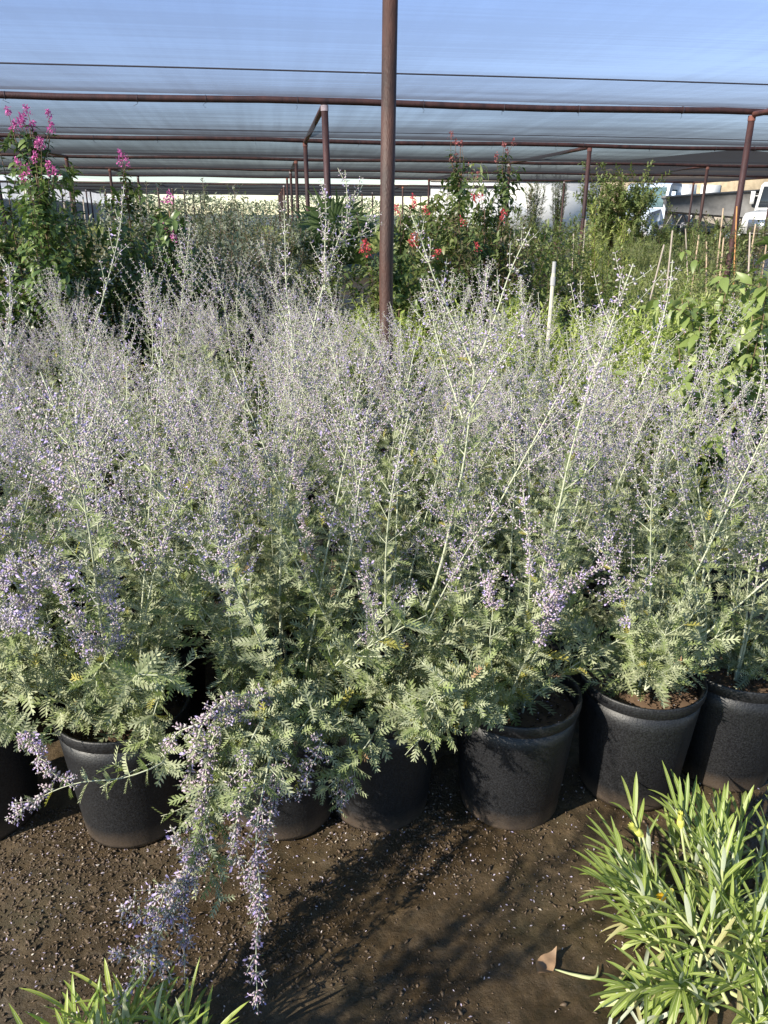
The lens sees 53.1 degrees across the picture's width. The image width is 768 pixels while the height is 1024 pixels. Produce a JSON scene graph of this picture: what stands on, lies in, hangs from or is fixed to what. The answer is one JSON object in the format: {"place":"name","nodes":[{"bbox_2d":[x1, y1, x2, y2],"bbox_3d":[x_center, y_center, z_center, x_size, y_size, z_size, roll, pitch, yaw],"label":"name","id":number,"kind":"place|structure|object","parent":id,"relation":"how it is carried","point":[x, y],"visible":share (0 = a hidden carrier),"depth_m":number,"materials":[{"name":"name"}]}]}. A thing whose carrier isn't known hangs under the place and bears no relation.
{"place":"outdoors","nodes":[
{"label":"outdoors","id":0,"kind":"place"},
{"bbox_2d":[0,286,208,460],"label":"leafy shrub","id":1,"kind":"object","parent":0,"point":[135,346],"visible":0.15,"depth_m":4.67,"materials":[{"name":"green plant"}]},
{"bbox_2d":[0,214,767,1023],"bbox_3d":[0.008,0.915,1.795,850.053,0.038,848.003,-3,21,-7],"label":"ground","id":2,"kind":"structure","parent":0,"point":[514,982],"depth_m":1.76,"materials":[{"name":"soil"}]},
{"bbox_2d":[0,313,60,545],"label":"potted sage","id":3,"kind":"object","parent":2,"relation":"on","point":[16,348],"visible":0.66,"depth_m":3.08,"materials":[{"name":"grey plant"}]},
{"bbox_2d":[0,192,97,426],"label":"crape myrtle","id":4,"kind":"object","parent":2,"relation":"on","point":[5,237],"visible":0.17,"depth_m":4.70,"materials":[{"name":"green plant"}]},
{"bbox_2d":[10,328,117,505],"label":"potted sage","id":5,"kind":"object","parent":2,"relation":"on","point":[51,381],"visible":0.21,"depth_m":3.90,"materials":[{"name":"grey plant"}]},
{"bbox_2d":[0,175,132,227],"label":"windbreak","id":6,"kind":"object","parent":2,"relation":"on","point":[92,198],"visible":0.21,"depth_m":41.37,"materials":[{"name":"metal"}]},
{"bbox_2d":[0,263,136,569],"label":"potted sage","id":7,"kind":"object","parent":2,"relation":"on","point":[61,368],"visible":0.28,"depth_m":3.23,"materials":[{"name":"grey plant"}]},
{"bbox_2d":[0,386,137,658],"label":"potted sage","id":8,"kind":"object","parent":2,"relation":"on","point":[13,586],"visible":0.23,"depth_m":2.55,"materials":[{"name":"plant"}]},
{"bbox_2d":[0,276,139,523],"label":"potted sage","id":9,"kind":"object","parent":2,"relation":"on","point":[41,352],"visible":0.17,"depth_m":3.71,"materials":[{"name":"grey plant"}]},
{"bbox_2d":[0,104,141,445],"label":"crape myrtle","id":10,"kind":"object","parent":2,"relation":"on","point":[24,209],"visible":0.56,"depth_m":4.35,"materials":[{"name":"plant"}]},
{"bbox_2d":[0,293,141,622],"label":"potted sage","id":11,"kind":"object","parent":2,"relation":"on","point":[31,502],"visible":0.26,"depth_m":2.90,"materials":[{"name":"grey plant"}]},
{"bbox_2d":[0,470,142,741],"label":"potted sage","id":12,"kind":"object","parent":2,"relation":"on","point":[41,726],"visible":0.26,"depth_m":2.29,"materials":[{"name":"green plant"}]},
{"bbox_2d":[9,256,136,483],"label":"potted sage","id":13,"kind":"object","parent":2,"relation":"on","point":[78,361],"visible":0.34,"depth_m":4.33,"materials":[{"name":"grey plant"}]},
{"bbox_2d":[0,255,149,839],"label":"potted sage","id":14,"kind":"object","parent":2,"relation":"on","point":[19,749],"visible":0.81,"depth_m":1.73,"materials":[{"name":"plant"}]},
{"bbox_2d":[0,150,190,401],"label":"crape myrtle","id":15,"kind":"object","parent":2,"relation":"on","point":[44,206],"visible":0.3,"depth_m":4.67,"materials":[{"name":"plant"}]},
{"bbox_2d":[0,361,235,614],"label":"potted sage","id":16,"kind":"object","parent":2,"relation":"on","point":[134,543],"visible":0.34,"depth_m":2.54,"materials":[{"name":"grey plant"}]},
{"bbox_2d":[19,217,218,527],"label":"potted sage","id":17,"kind":"object","parent":2,"relation":"on","point":[150,311],"visible":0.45,"depth_m":3.15,"materials":[{"name":"grey plant"}]},
{"bbox_2d":[9,958,249,1023],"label":"gazania","id":18,"kind":"object","parent":2,"relation":"on","point":[127,1014],"visible":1,"depth_m":1.45,"materials":[{"name":"plant"}]},
{"bbox_2d":[0,187,266,848],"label":"potted sage","id":19,"kind":"object","parent":2,"relation":"on","point":[119,708],"visible":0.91,"depth_m":1.77,"materials":[{"name":"plant"}]},
{"bbox_2d":[0,412,269,724],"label":"potted sage","id":20,"kind":"object","parent":2,"relation":"on","point":[196,679],"visible":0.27,"depth_m":2.29,"materials":[{"name":"green plant"}]},
{"bbox_2d":[77,290,200,472],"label":"potted sage","id":21,"kind":"object","parent":2,"relation":"on","point":[172,371],"visible":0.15,"depth_m":3.93,"materials":[{"name":"grey plant"}]},
{"bbox_2d":[89,338,196,473],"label":"potted sage","id":22,"kind":"object","parent":2,"relation":"on","point":[136,378],"visible":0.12,"depth_m":3.62,"materials":[{"name":"grey plant"}]},
{"bbox_2d":[75,149,218,413],"bbox_3d":[-1.654,-1.529,5.458,1.267,1.872,1.223,12,24,28],"label":"crape myrtle","id":23,"kind":"object","parent":2,"relation":"on","point":[124,238],"visible":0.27,"depth_m":5.01,"materials":[{"name":"green plant"}]},
{"bbox_2d":[35,318,259,571],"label":"potted sage","id":24,"kind":"object","parent":2,"relation":"on","point":[103,365],"visible":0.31,"depth_m":2.78,"materials":[{"name":"grey plant"}]},
{"bbox_2d":[95,285,229,475],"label":"potted sage","id":25,"kind":"object","parent":2,"relation":"on","point":[147,335],"visible":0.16,"depth_m":4.18,"materials":[{"name":"grey plant"}]},
{"bbox_2d":[87,181,254,342],"bbox_3d":[-1.703,-1.720,6.161,1.269,1.719,1.415,-16,27,-36],"label":"dense shrub","id":26,"kind":"object","parent":2,"relation":"on","point":[230,224],"visible":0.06,"depth_m":5.95,"materials":[{"name":"green plant"}]},
{"bbox_2d":[98,190,262,425],"bbox_3d":[-1.468,-1.288,5.184,1.249,1.625,1.260,0,21,0],"label":"crape myrtle","id":27,"kind":"object","parent":2,"relation":"on","point":[171,225],"visible":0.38,"depth_m":4.94,"materials":[{"name":"plant"}]},
{"bbox_2d":[147,253,285,425],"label":"potted sage","id":28,"kind":"object","parent":2,"relation":"on","point":[250,365],"visible":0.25,"depth_m":4.39,"materials":[{"name":"grey plant"}]},
{"bbox_2d":[139,240,308,476],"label":"potted sage","id":29,"kind":"object","parent":2,"relation":"on","point":[231,366],"visible":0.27,"depth_m":3.73,"materials":[{"name":"grey plant"}]},
{"bbox_2d":[119,201,342,403],"bbox_3d":[-1.236,-1.493,5.778,1.682,1.579,1.143,3,22,8],"label":"dense shrub","id":30,"kind":"object","parent":2,"relation":"on","point":[221,245],"visible":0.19,"depth_m":5.56,"materials":[{"name":"green plant"}]},
{"bbox_2d":[47,169,435,1018],"bbox_3d":[-0.295,0.047,1.788,0.854,1.610,1.246,-4,22,-11],"label":"potted sage","id":31,"kind":"object","parent":2,"relation":"on","point":[273,725],"visible":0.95,"depth_m":1.68,"materials":[{"name":"plant"}]},
{"bbox_2d":[151,310,335,555],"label":"potted sage","id":32,"kind":"object","parent":2,"relation":"on","point":[239,493],"visible":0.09,"depth_m":3.02,"materials":[{"name":"grey plant"}]},
{"bbox_2d":[174,182,315,375],"bbox_3d":[-1.398,-2.168,7.267,1.443,1.753,1.295,16,26,35],"label":"dense shrub","id":33,"kind":"object","parent":2,"relation":"on","point":[204,197],"visible":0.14,"depth_m":6.94,"materials":[{"name":"green plant"}]},
{"bbox_2d":[0,180,497,228],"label":"shade house","id":34,"kind":"structure","parent":2,"relation":"on","point":[372,190],"depth_m":34.98,"materials":[{"name":"grey"}]},
{"bbox_2d":[160,240,342,522],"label":"potted sage","id":35,"kind":"object","parent":2,"relation":"on","point":[215,361],"visible":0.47,"depth_m":3.26,"materials":[{"name":"grey plant"}]},
{"bbox_2d":[0,222,511,274],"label":"field crop","id":36,"kind":"object","parent":2,"relation":"on","point":[376,242],"visible":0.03,"depth_m":20.34,"materials":[{"name":"green plant"}]},
{"bbox_2d":[187,292,325,445],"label":"potted sage","id":37,"kind":"object","parent":2,"relation":"on","point":[241,381],"visible":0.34,"depth_m":3.98,"materials":[{"name":"grey plant"}]},
{"bbox_2d":[157,352,363,672],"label":"potted sage","id":38,"kind":"object","parent":2,"relation":"on","point":[267,571],"visible":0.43,"depth_m":2.21,"materials":[{"name":"plant"}]},
{"bbox_2d":[161,312,364,607],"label":"potted sage","id":39,"kind":"object","parent":2,"relation":"on","point":[253,517],"visible":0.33,"depth_m":2.58,"materials":[{"name":"green plant"}]},
{"bbox_2d":[186,185,361,393],"bbox_3d":[-0.960,-1.719,6.201,1.335,1.693,1.302,19,28,39],"label":"dense shrub","id":40,"kind":"object","parent":2,"relation":"on","point":[298,243],"visible":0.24,"depth_m":6.03,"materials":[{"name":"green plant"}]},
{"bbox_2d":[133,195,425,226],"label":"treeline","id":41,"kind":"object","parent":2,"relation":"on","point":[272,202],"visible":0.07,"depth_m":67.82,"materials":[{"name":"green plant"}]},
{"bbox_2d":[225,234,398,513],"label":"potted sage","id":42,"kind":"object","parent":2,"relation":"on","point":[265,319],"visible":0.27,"depth_m":3.61,"materials":[{"name":"grey plant"}]},
{"bbox_2d":[256,269,368,492],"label":"potted sage","id":43,"kind":"object","parent":2,"relation":"on","point":[304,301],"visible":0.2,"depth_m":4.05,"materials":[{"name":"grey plant"}]},
{"bbox_2d":[241,186,398,329],"bbox_3d":[-0.627,-2.557,8.267,2.072,1.761,1.643,-3,21,-7],"label":"fan palm","id":44,"kind":"object","parent":2,"relation":"on","point":[336,208],"visible":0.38,"depth_m":7.85,"materials":[{"name":"green plant"}]},
{"bbox_2d":[242,251,419,560],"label":"potted sage","id":45,"kind":"object","parent":2,"relation":"on","point":[316,484],"visible":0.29,"depth_m":3.45,"materials":[{"name":"grey plant"}]},
{"bbox_2d":[280,260,393,387],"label":"green shrub","id":46,"kind":"object","parent":2,"relation":"on","point":[364,290],"visible":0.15,"depth_m":6.00,"materials":[{"name":"green plant"}]},
{"bbox_2d":[284,301,444,582],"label":"potted sage","id":47,"kind":"object","parent":2,"relation":"on","point":[364,403],"visible":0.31,"depth_m":3.00,"materials":[{"name":"grey plant"}]},
{"bbox_2d":[267,268,478,650],"bbox_3d":[-0.029,-0.161,2.699,0.768,1.340,0.734,15,25,32],"label":"potted sage","id":48,"kind":"object","parent":2,"relation":"on","point":[413,472],"visible":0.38,"depth_m":2.59,"materials":[{"name":"green plant"}]},
{"bbox_2d":[0,775,758,1023],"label":"fallen petals","id":49,"kind":"object","parent":2,"relation":"on","point":[265,892],"visible":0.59,"depth_m":1.83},
{"bbox_2d":[0,0,767,473],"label":"shade house","id":50,"kind":"structure","parent":2,"relation":"on","point":[402,126],"depth_m":9.30,"materials":[{"name":"grey"}]},
{"bbox_2d":[0,759,767,1023],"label":"mud crumbs","id":51,"kind":"object","parent":2,"relation":"on","point":[268,925],"visible":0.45,"depth_m":1.81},
{"bbox_2d":[332,285,443,450],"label":"leafy plant","id":52,"kind":"object","parent":2,"relation":"on","point":[395,344],"visible":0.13,"depth_m":4.90,"materials":[{"name":"green plant"}]},
{"bbox_2d":[326,193,477,386],"bbox_3d":[0.155,-1.607,6.012,1.297,1.634,1.192,-5,22,-13],"label":"crape myrtle","id":53,"kind":"object","parent":2,"relation":"on","point":[402,260],"visible":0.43,"depth_m":5.60,"materials":[{"name":"green plant"}]},
{"bbox_2d":[187,321,624,832],"bbox_3d":[-0.016,0.184,1.910,0.826,1.270,0.865,-14,25,-32],"label":"potted sage","id":54,"kind":"object","parent":2,"relation":"on","point":[380,775],"visible":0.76,"depth_m":1.84,"materials":[{"name":"plant"}]},
{"bbox_2d":[266,258,554,713],"bbox_3d":[0.079,-0.026,2.296,0.792,1.381,0.757,1,21,2],"label":"potted sage","id":55,"kind":"object","parent":2,"relation":"on","point":[424,562],"visible":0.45,"depth_m":2.21,"materials":[{"name":"green plant"}]},
{"bbox_2d":[349,256,501,504],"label":"potted sage","id":56,"kind":"object","parent":2,"relation":"on","point":[438,382],"visible":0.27,"depth_m":3.81,"materials":[{"name":"grey plant"}]},
{"bbox_2d":[353,271,510,557],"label":"potted sage","id":57,"kind":"object","parent":2,"relation":"on","point":[378,394],"visible":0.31,"depth_m":3.48,"materials":[{"name":"grey plant"}]},
{"bbox_2d":[393,289,474,428],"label":"leafy plant","id":58,"kind":"object","parent":2,"relation":"on","point":[419,340],"visible":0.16,"depth_m":5.40,"materials":[{"name":"green plant"}]},
{"bbox_2d":[401,163,488,309],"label":"weeping shrub","id":59,"kind":"object","parent":2,"relation":"on","point":[482,188],"visible":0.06,"depth_m":7.01,"materials":[{"name":"green plant"}]},
{"bbox_2d":[393,246,498,407],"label":"green shrub","id":60,"kind":"object","parent":2,"relation":"on","point":[418,306],"visible":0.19,"depth_m":5.61,"materials":[{"name":"green plant"}]},
{"bbox_2d":[393,189,501,389],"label":"weeping shrub","id":61,"kind":"object","parent":2,"relation":"on","point":[432,207],"visible":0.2,"depth_m":6.14,"materials":[{"name":"green plant"}]},
{"bbox_2d":[348,311,579,597],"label":"potted sage","id":62,"kind":"object","parent":2,"relation":"on","point":[427,431],"visible":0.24,"depth_m":3.07,"materials":[{"name":"grey plant"}]},
{"bbox_2d":[411,131,518,347],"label":"crape myrtle","id":63,"kind":"object","parent":2,"relation":"on","point":[457,189],"visible":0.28,"depth_m":6.08,"materials":[{"name":"plant"}]},
{"bbox_2d":[435,183,539,350],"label":"bronze shrub","id":64,"kind":"object","parent":2,"relation":"on","point":[467,270],"visible":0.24,"depth_m":5.90,"materials":[{"name":"green plant"}]},
{"bbox_2d":[437,228,571,361],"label":"green shrub","id":65,"kind":"object","parent":2,"relation":"on","point":[541,265],"visible":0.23,"depth_m":5.91,"materials":[{"name":"green plant"}]},
{"bbox_2d":[436,312,574,501],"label":"potted sage","id":66,"kind":"object","parent":2,"relation":"on","point":[547,343],"visible":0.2,"depth_m":3.83,"materials":[{"name":"grey plant"}]},
{"bbox_2d":[437,300,579,449],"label":"leafy plant","id":67,"kind":"object","parent":2,"relation":"on","point":[511,348],"visible":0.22,"depth_m":4.51,"materials":[{"name":"green plant"}]},
{"bbox_2d":[448,138,574,341],"bbox_3d":[0.873,-2.027,6.519,0.962,2.057,1.789,17,27,36],"label":"crape myrtle","id":68,"kind":"object","parent":2,"relation":"on","point":[504,193],"visible":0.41,"depth_m":6.12,"materials":[{"name":"plant"}]},
{"bbox_2d":[430,180,599,248],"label":"boundary wall","id":69,"kind":"structure","parent":2,"relation":"on","point":[573,207],"depth_m":33.36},
{"bbox_2d":[490,198,545,276],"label":"dark bush","id":70,"kind":"object","parent":2,"relation":"on","point":[527,226],"visible":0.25,"depth_m":16.79,"materials":[{"name":"green plant"}]},
{"bbox_2d":[407,357,641,645],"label":"potted sage","id":71,"kind":"object","parent":2,"relation":"on","point":[500,546],"visible":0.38,"depth_m":2.69,"materials":[{"name":"green plant"}]},
{"bbox_2d":[429,294,619,541],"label":"potted sage","id":72,"kind":"object","parent":2,"relation":"on","point":[553,363],"visible":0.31,"depth_m":3.47,"materials":[{"name":"green plant"}]},
{"bbox_2d":[487,295,573,444],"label":"leafy plant","id":73,"kind":"object","parent":2,"relation":"on","point":[516,320],"visible":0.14,"depth_m":5.07,"materials":[{"name":"green plant"}]},
{"bbox_2d":[376,215,685,830],"bbox_3d":[0.376,0.097,1.826,0.898,1.496,0.536,-7,22,-17],"label":"potted sage","id":74,"kind":"object","parent":2,"relation":"on","point":[516,713],"visible":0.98,"depth_m":1.83,"materials":[{"name":"plant"}]},
{"bbox_2d":[521,181,549,239],"bbox_3d":[5.407,-10.987,27.937,1.030,3.241,0.817,-3,21,-7],"label":"cypress","id":75,"kind":"object","parent":2,"relation":"on","point":[537,199],"visible":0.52,"depth_m":27.80,"materials":[{"name":"plant"}]},
{"bbox_2d":[486,214,616,393],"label":"green shrub","id":76,"kind":"object","parent":2,"relation":"on","point":[561,269],"visible":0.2,"depth_m":6.24,"materials":[{"name":"green plant"}]},
{"bbox_2d":[505,295,607,429],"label":"leafy plant","id":77,"kind":"object","parent":2,"relation":"on","point":[566,323],"visible":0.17,"depth_m":5.45,"materials":[{"name":"green plant"}]},
{"bbox_2d":[443,369,688,685],"bbox_3d":[0.558,0.072,2.494,0.619,1.060,0.752,-16,27,-37],"label":"potted sage","id":78,"kind":"object","parent":2,"relation":"on","point":[594,612],"visible":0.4,"depth_m":2.37,"materials":[{"name":"plant"}]},
{"bbox_2d":[517,218,631,374],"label":"green shrub","id":79,"kind":"object","parent":2,"relation":"on","point":[582,265],"visible":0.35,"depth_m":6.94,"materials":[{"name":"green plant"}]},
{"bbox_2d":[466,269,701,577],"bbox_3d":[0.785,-0.298,3.089,0.828,1.321,0.770,-5,22,-13],"label":"potted sage","id":80,"kind":"object","parent":2,"relation":"on","point":[523,343],"visible":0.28,"depth_m":2.93,"materials":[{"name":"green plant"}]},
{"bbox_2d":[541,287,637,426],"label":"leafy plant","id":81,"kind":"object","parent":2,"relation":"on","point":[620,329],"visible":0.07,"depth_m":5.09,"materials":[{"name":"green plant"}]},
{"bbox_2d":[532,321,656,463],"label":"leafy plant","id":82,"kind":"object","parent":2,"relation":"on","point":[572,355],"visible":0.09,"depth_m":4.65,"materials":[{"name":"green plant"}]},
{"bbox_2d":[529,345,675,521],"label":"potted sage","id":83,"kind":"object","parent":2,"relation":"on","point":[590,422],"visible":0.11,"depth_m":3.62,"materials":[{"name":"green plant"}]},
{"bbox_2d":[578,196,638,323],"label":"upright shrub","id":84,"kind":"object","parent":2,"relation":"on","point":[593,256],"visible":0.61,"depth_m":7.34,"materials":[{"name":"green plant"}]},
{"bbox_2d":[554,318,666,468],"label":"leafy plant","id":85,"kind":"object","parent":2,"relation":"on","point":[626,363],"visible":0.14,"depth_m":4.21,"materials":[{"name":"green plant"}]},
{"bbox_2d":[573,160,672,252],"bbox_3d":[4.865,-6.139,16.257,2.032,2.687,2.188,14,25,31],"label":"round tree","id":86,"kind":"object","parent":2,"relation":"on","point":[619,193],"visible":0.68,"depth_m":15.89,"materials":[{"name":"green plant"}]},
{"bbox_2d":[581,304,678,461],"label":"leafy plant","id":87,"kind":"object","parent":2,"relation":"on","point":[644,355],"visible":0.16,"depth_m":4.68,"materials":[{"name":"green plant"}]},
{"bbox_2d":[612,183,683,244],"bbox_3d":[13.299,-14.902,38.291,2.780,3.100,5.300,16,26,35],"label":"truck","id":88,"kind":"object","parent":2,"relation":"on","point":[672,189],"visible":0.13,"depth_m":37.05,"materials":[{"name":"white"}]},
{"bbox_2d":[614,196,681,272],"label":"dark bush","id":89,"kind":"object","parent":2,"relation":"on","point":[652,229],"visible":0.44,"depth_m":15.39,"materials":[{"name":"green plant"}]},
{"bbox_2d":[531,293,764,638],"bbox_3d":[0.881,-0.178,2.841,0.746,1.279,0.802,-6,22,-16],"label":"potted sage","id":90,"kind":"object","parent":2,"relation":"on","point":[591,586],"visible":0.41,"depth_m":2.74,"materials":[{"name":"green plant"}]},
{"bbox_2d":[595,273,708,387],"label":"leafy plant","id":91,"kind":"object","parent":2,"relation":"on","point":[651,315],"visible":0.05,"depth_m":5.05,"materials":[{"name":"green plant"}]},
{"bbox_2d":[537,356,767,811],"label":"potted sage","id":92,"kind":"object","parent":2,"relation":"on","point":[639,711],"visible":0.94,"depth_m":1.95,"materials":[{"name":"plant"}]},
{"bbox_2d":[574,302,752,579],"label":"potted sage","id":93,"kind":"object","parent":2,"relation":"on","point":[638,481],"visible":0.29,"depth_m":3.19,"materials":[{"name":"green plant"}]},
{"bbox_2d":[571,761,767,1023],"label":"gazania","id":94,"kind":"object","parent":2,"relation":"on","point":[642,900],"visible":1,"depth_m":1.64,"materials":[{"name":"green plant"}]},
{"bbox_2d":[572,371,767,641],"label":"potted sage","id":95,"kind":"object","parent":2,"relation":"on","point":[678,568],"visible":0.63,"depth_m":2.47,"materials":[{"name":"green plant"}]},
{"bbox_2d":[612,267,767,551],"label":"broad leaf shrub","id":96,"kind":"object","parent":2,"relation":"on","point":[683,315],"visible":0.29,"depth_m":2.92,"materials":[{"name":"green plant"}]},
{"bbox_2d":[621,376,767,627],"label":"potted sage","id":97,"kind":"object","parent":2,"relation":"on","point":[713,571],"visible":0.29,"depth_m":2.89,"materials":[{"name":"green plant"}]},
{"bbox_2d":[661,209,729,281],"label":"dark bush","id":98,"kind":"object","parent":2,"relation":"on","point":[695,237],"visible":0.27,"depth_m":15.48,"materials":[{"name":"green plant"}]},
{"bbox_2d":[644,334,767,792],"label":"potted sage","id":99,"kind":"object","parent":2,"relation":"on","point":[729,742],"visible":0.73,"depth_m":2.06,"materials":[{"name":"plant"}]},
{"bbox_2d":[659,189,759,246],"bbox_3d":[15.729,-14.238,37.273,4.904,2.630,2.400,3,21,6],"label":"dump trailer","id":100,"kind":"object","parent":2,"relation":"on","point":[715,203],"visible":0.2,"depth_m":36.10,"materials":[{"name":"grey"}]},
{"bbox_2d":[660,236,767,445],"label":"broad leaf shrub","id":101,"kind":"object","parent":2,"relation":"on","point":[692,264],"visible":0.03,"depth_m":3.52,"materials":[{"name":"green plant"}]},
{"bbox_2d":[712,216,767,277],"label":"dark bush","id":102,"kind":"object","parent":2,"relation":"on","point":[755,237],"visible":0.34,"depth_m":15.97,"materials":[{"name":"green plant"}]},
{"bbox_2d":[737,182,767,247],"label":"truck","id":103,"kind":"object","parent":2,"relation":"on","point":[759,212],"visible":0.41,"depth_m":34.83,"materials":[{"name":"white"}]},
{"bbox_2d":[0,0,767,214],"label":"sky","id":104,"kind":"structure","parent":0,"point":[726,39],"materials":[{"name":"blue"}]},
{"bbox_2d":[600,179,767,215],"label":"building","id":105,"kind":"structure","parent":0,"point":[726,186],"depth_m":47.84,"materials":[{"name":"white"}]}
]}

